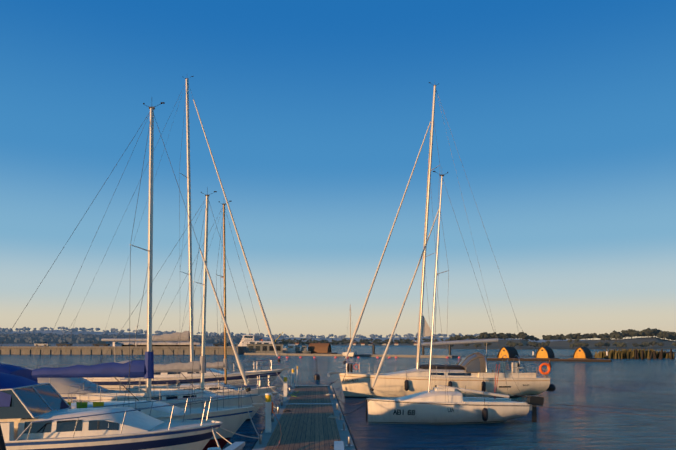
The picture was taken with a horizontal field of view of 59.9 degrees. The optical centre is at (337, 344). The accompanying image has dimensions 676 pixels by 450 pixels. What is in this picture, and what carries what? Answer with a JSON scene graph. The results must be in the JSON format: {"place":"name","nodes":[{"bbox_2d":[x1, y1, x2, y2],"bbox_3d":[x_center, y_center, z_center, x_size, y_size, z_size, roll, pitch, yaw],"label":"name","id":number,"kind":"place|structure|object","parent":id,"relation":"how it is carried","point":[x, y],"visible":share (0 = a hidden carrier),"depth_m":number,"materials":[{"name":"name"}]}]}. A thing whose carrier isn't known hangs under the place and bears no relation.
{"place":"outdoors","nodes":[
{"label":"outdoors","id":0,"kind":"place"},
{"bbox_2d":[0,342,238,345],"bbox_3d":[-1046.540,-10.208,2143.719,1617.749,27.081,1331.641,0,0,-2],"label":"hill terrain","id":1,"kind":"structure","parent":0,"point":[55,343],"depth_m":1637.27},
{"bbox_2d":[0,332,261,343],"bbox_3d":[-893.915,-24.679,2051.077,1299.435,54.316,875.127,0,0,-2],"label":"shore trees","id":2,"kind":"object","parent":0,"point":[35,338],"visible":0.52,"depth_m":1710.63,"materials":[{"name":"green plant"}]},
{"bbox_2d":[34,325,237,345],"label":"breakwater","id":3,"kind":"object","parent":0,"point":[102,343],"visible":0.88,"depth_m":185.67,"materials":[{"name":"grey concrete"}]},
{"bbox_2d":[0,330,583,341],"bbox_3d":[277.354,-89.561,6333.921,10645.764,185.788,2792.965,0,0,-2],"label":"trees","id":4,"kind":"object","parent":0,"point":[133,333],"depth_m":6348.18,"materials":[{"name":"green plant"}]},
{"bbox_2d":[0,326,479,339],"bbox_3d":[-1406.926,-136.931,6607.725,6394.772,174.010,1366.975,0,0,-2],"label":"hill trees","id":5,"kind":"object","parent":4,"relation":"on","point":[113,330],"visible":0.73,"depth_m":6468.02,"materials":[{"name":"green plant"}]},
{"bbox_2d":[0,346,675,449],"bbox_3d":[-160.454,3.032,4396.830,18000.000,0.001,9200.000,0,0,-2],"label":"water","id":6,"kind":"structure","parent":0,"point":[557,428],"depth_m":31.33,"materials":[{"name":"blue liquid"}]},
{"bbox_2d":[0,425,5,449],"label":"yacht","id":7,"kind":"object","parent":6,"relation":"on","point":[2,445],"depth_m":4.67,"materials":[{"name":"grey"}]},
{"bbox_2d":[26,368,126,400],"bbox_3d":[-13.279,2.228,26.293,7.018,2.407,2.550,0,0,-2],"label":"sailboat","id":8,"kind":"object","parent":6,"relation":"on","point":[60,385],"visible":0.15,"depth_m":25.41,"materials":[{"name":"grey plastic"}]},
{"bbox_2d":[0,372,226,449],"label":"motorboat","id":9,"kind":"object","parent":6,"relation":"in","point":[34,415],"visible":1,"depth_m":12.94,"materials":[{"name":"grey plastic"}]},
{"bbox_2d":[0,363,37,382],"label":"sail cover","id":10,"kind":"object","parent":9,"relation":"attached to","point":[16,370],"visible":0.02,"depth_m":18.30,"materials":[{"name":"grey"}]},
{"bbox_2d":[0,346,246,354],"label":"breakwater wall","id":11,"kind":"structure","parent":6,"relation":"in","point":[90,350],"depth_m":180.31,"materials":[{"name":"grey concrete"}]},
{"bbox_2d":[0,102,264,449],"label":"sailboat","id":12,"kind":"object","parent":6,"relation":"on","point":[232,418],"visible":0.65,"depth_m":16.86,"materials":[{"name":"white"}]},
{"bbox_2d":[38,76,289,389],"bbox_3d":[-9.361,-5.793,32.639,13.395,18.650,4.048,0,0,-2],"label":"sailboat","id":13,"kind":"object","parent":6,"relation":"in","point":[161,378],"visible":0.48,"depth_m":32.54,"materials":[{"name":"grey"}]},
{"bbox_2d":[68,187,279,421],"bbox_3d":[-6.314,-1.343,23.144,7.995,9.750,2.648,0,0,-2],"label":"yacht","id":14,"kind":"object","parent":6,"relation":"on","point":[197,366],"visible":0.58,"depth_m":23.02,"materials":[{"name":"grey"}]},
{"bbox_2d":[120,201,283,394],"bbox_3d":[-6.338,-1.743,27.946,7.596,10.550,2.548,0,0,-2],"label":"sailboat","id":15,"kind":"object","parent":6,"relation":"on","point":[224,366],"visible":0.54,"depth_m":27.88,"materials":[{"name":"grey"}]},
{"bbox_2d":[238,332,286,350],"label":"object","id":16,"kind":"object","parent":6,"relation":"on","point":[245,340],"visible":0.23,"depth_m":202.81,"materials":[{"name":"grey plastic"}]},
{"bbox_2d":[247,344,284,352],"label":"houseboat","id":17,"kind":"object","parent":6,"relation":"on","point":[262,348],"visible":0.77,"depth_m":182.15,"materials":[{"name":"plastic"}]},
{"bbox_2d":[283,344,310,353],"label":"workboats","id":18,"kind":"object","parent":6,"relation":"on","point":[291,348],"visible":0.81,"depth_m":187.07,"materials":[{"name":"grey"}]},
{"bbox_2d":[251,385,356,449],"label":"dock","id":19,"kind":"object","parent":6,"relation":"on","point":[306,423],"visible":0.92,"depth_m":18.44,"materials":[{"name":"wood"}]},
{"bbox_2d":[207,366,351,449],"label":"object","id":20,"kind":"object","parent":19,"relation":"on","point":[268,418],"visible":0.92,"depth_m":16.95,"materials":[{"name":"silver metal"}]},
{"bbox_2d":[211,372,670,447],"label":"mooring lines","id":21,"kind":"object","parent":20,"relation":"attached to","point":[215,437],"visible":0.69,"depth_m":22.10,"materials":[{"name":"white fabric"}]},
{"bbox_2d":[223,441,343,449],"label":"gangway railings","id":22,"kind":"object","parent":19,"relation":"on","point":[338,445],"visible":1,"depth_m":8.41,"materials":[{"name":"metal"}]},
{"bbox_2d":[314,374,319,379],"bbox_3d":[-1.825,2.242,50.726,0.560,1.980,0.560,0,0,-2],"label":"black mooring buoy","id":23,"kind":"object","parent":6,"relation":"in","point":[316,376],"visible":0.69,"depth_m":50.49,"materials":[{"name":"black"}]},
{"bbox_2d":[308,343,337,353],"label":"shed","id":24,"kind":"structure","parent":6,"relation":"on","point":[319,348],"depth_m":188.40,"materials":[{"name":"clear wood"}]},
{"bbox_2d":[342,305,355,356],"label":"yacht","id":25,"kind":"object","parent":6,"relation":"on","point":[351,354],"visible":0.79,"depth_m":146.23,"materials":[{"name":"grey"}]},
{"bbox_2d":[327,82,555,397],"bbox_3d":[5.932,-5.893,34.108,13.198,18.950,4.188,0,0,-6],"label":"sailboat","id":26,"kind":"object","parent":6,"relation":"in","point":[470,372],"visible":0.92,"depth_m":33.15,"materials":[{"name":"white fiberglass"},{"name":"aluminium"},{"name":"steel wire"}]},
{"bbox_2d":[365,171,543,423],"bbox_3d":[4.481,-1.803,23.014,6.936,10.300,2.742,-1,0,-5],"label":"sailboat","id":27,"kind":"object","parent":6,"relation":"on","point":[441,404],"visible":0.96,"depth_m":22.28,"materials":[{"name":"white plastic"}]},
{"bbox_2d":[244,344,675,361],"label":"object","id":28,"kind":"object","parent":6,"relation":"in","point":[373,354],"visible":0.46,"depth_m":133.09,"materials":[{"name":"concrete"}]},
{"bbox_2d":[497,347,522,358],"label":"hut","id":29,"kind":"object","parent":6,"relation":"on","point":[510,352],"visible":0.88,"depth_m":114.09,"materials":[{"name":"clear wood"}]},
{"bbox_2d":[531,346,557,358],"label":"hut","id":30,"kind":"object","parent":6,"relation":"on","point":[544,352],"visible":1,"depth_m":114.14,"materials":[{"name":"clear wood"}]},
{"bbox_2d":[568,347,595,358],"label":"hut","id":31,"kind":"object","parent":6,"relation":"on","point":[582,353],"visible":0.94,"depth_m":113.12,"materials":[{"name":"clear wood"}]},
{"bbox_2d":[594,348,674,358],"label":"reeds vegetation","id":32,"kind":"object","parent":6,"relation":"on","point":[622,354],"visible":0.81,"depth_m":128.84,"materials":[{"name":"green plant"}]},
{"bbox_2d":[0,0,675,340],"label":"sky","id":33,"kind":"structure","parent":0,"point":[315,115],"materials":[{"name":"blue"}]},
{"bbox_2d":[276,341,423,345],"bbox_3d":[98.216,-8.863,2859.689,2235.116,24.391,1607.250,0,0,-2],"label":"trees","id":34,"kind":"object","parent":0,"point":[359,344],"depth_m":2270.33,"materials":[{"name":"green plant"}]},
{"bbox_2d":[295,343,416,344],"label":"shore houses","id":35,"kind":"structure","parent":34,"relation":"on","point":[361,343],"depth_m":2127.11,"materials":[{"name":"grey"}]},
{"bbox_2d":[263,336,528,345],"bbox_3d":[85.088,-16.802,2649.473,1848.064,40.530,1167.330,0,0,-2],"label":"shore trees","id":36,"kind":"object","parent":34,"relation":"on","point":[344,341],"visible":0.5,"depth_m":2296.20,"materials":[{"name":"green plant"}]},
{"bbox_2d":[421,337,675,348],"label":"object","id":37,"kind":"structure","parent":0,"point":[566,344],"depth_m":463.47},
{"bbox_2d":[448,328,675,348],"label":"hill trees","id":38,"kind":"object","parent":37,"relation":"on","point":[631,333],"visible":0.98,"depth_m":580.38,"materials":[{"name":"green plant"}]}
]}

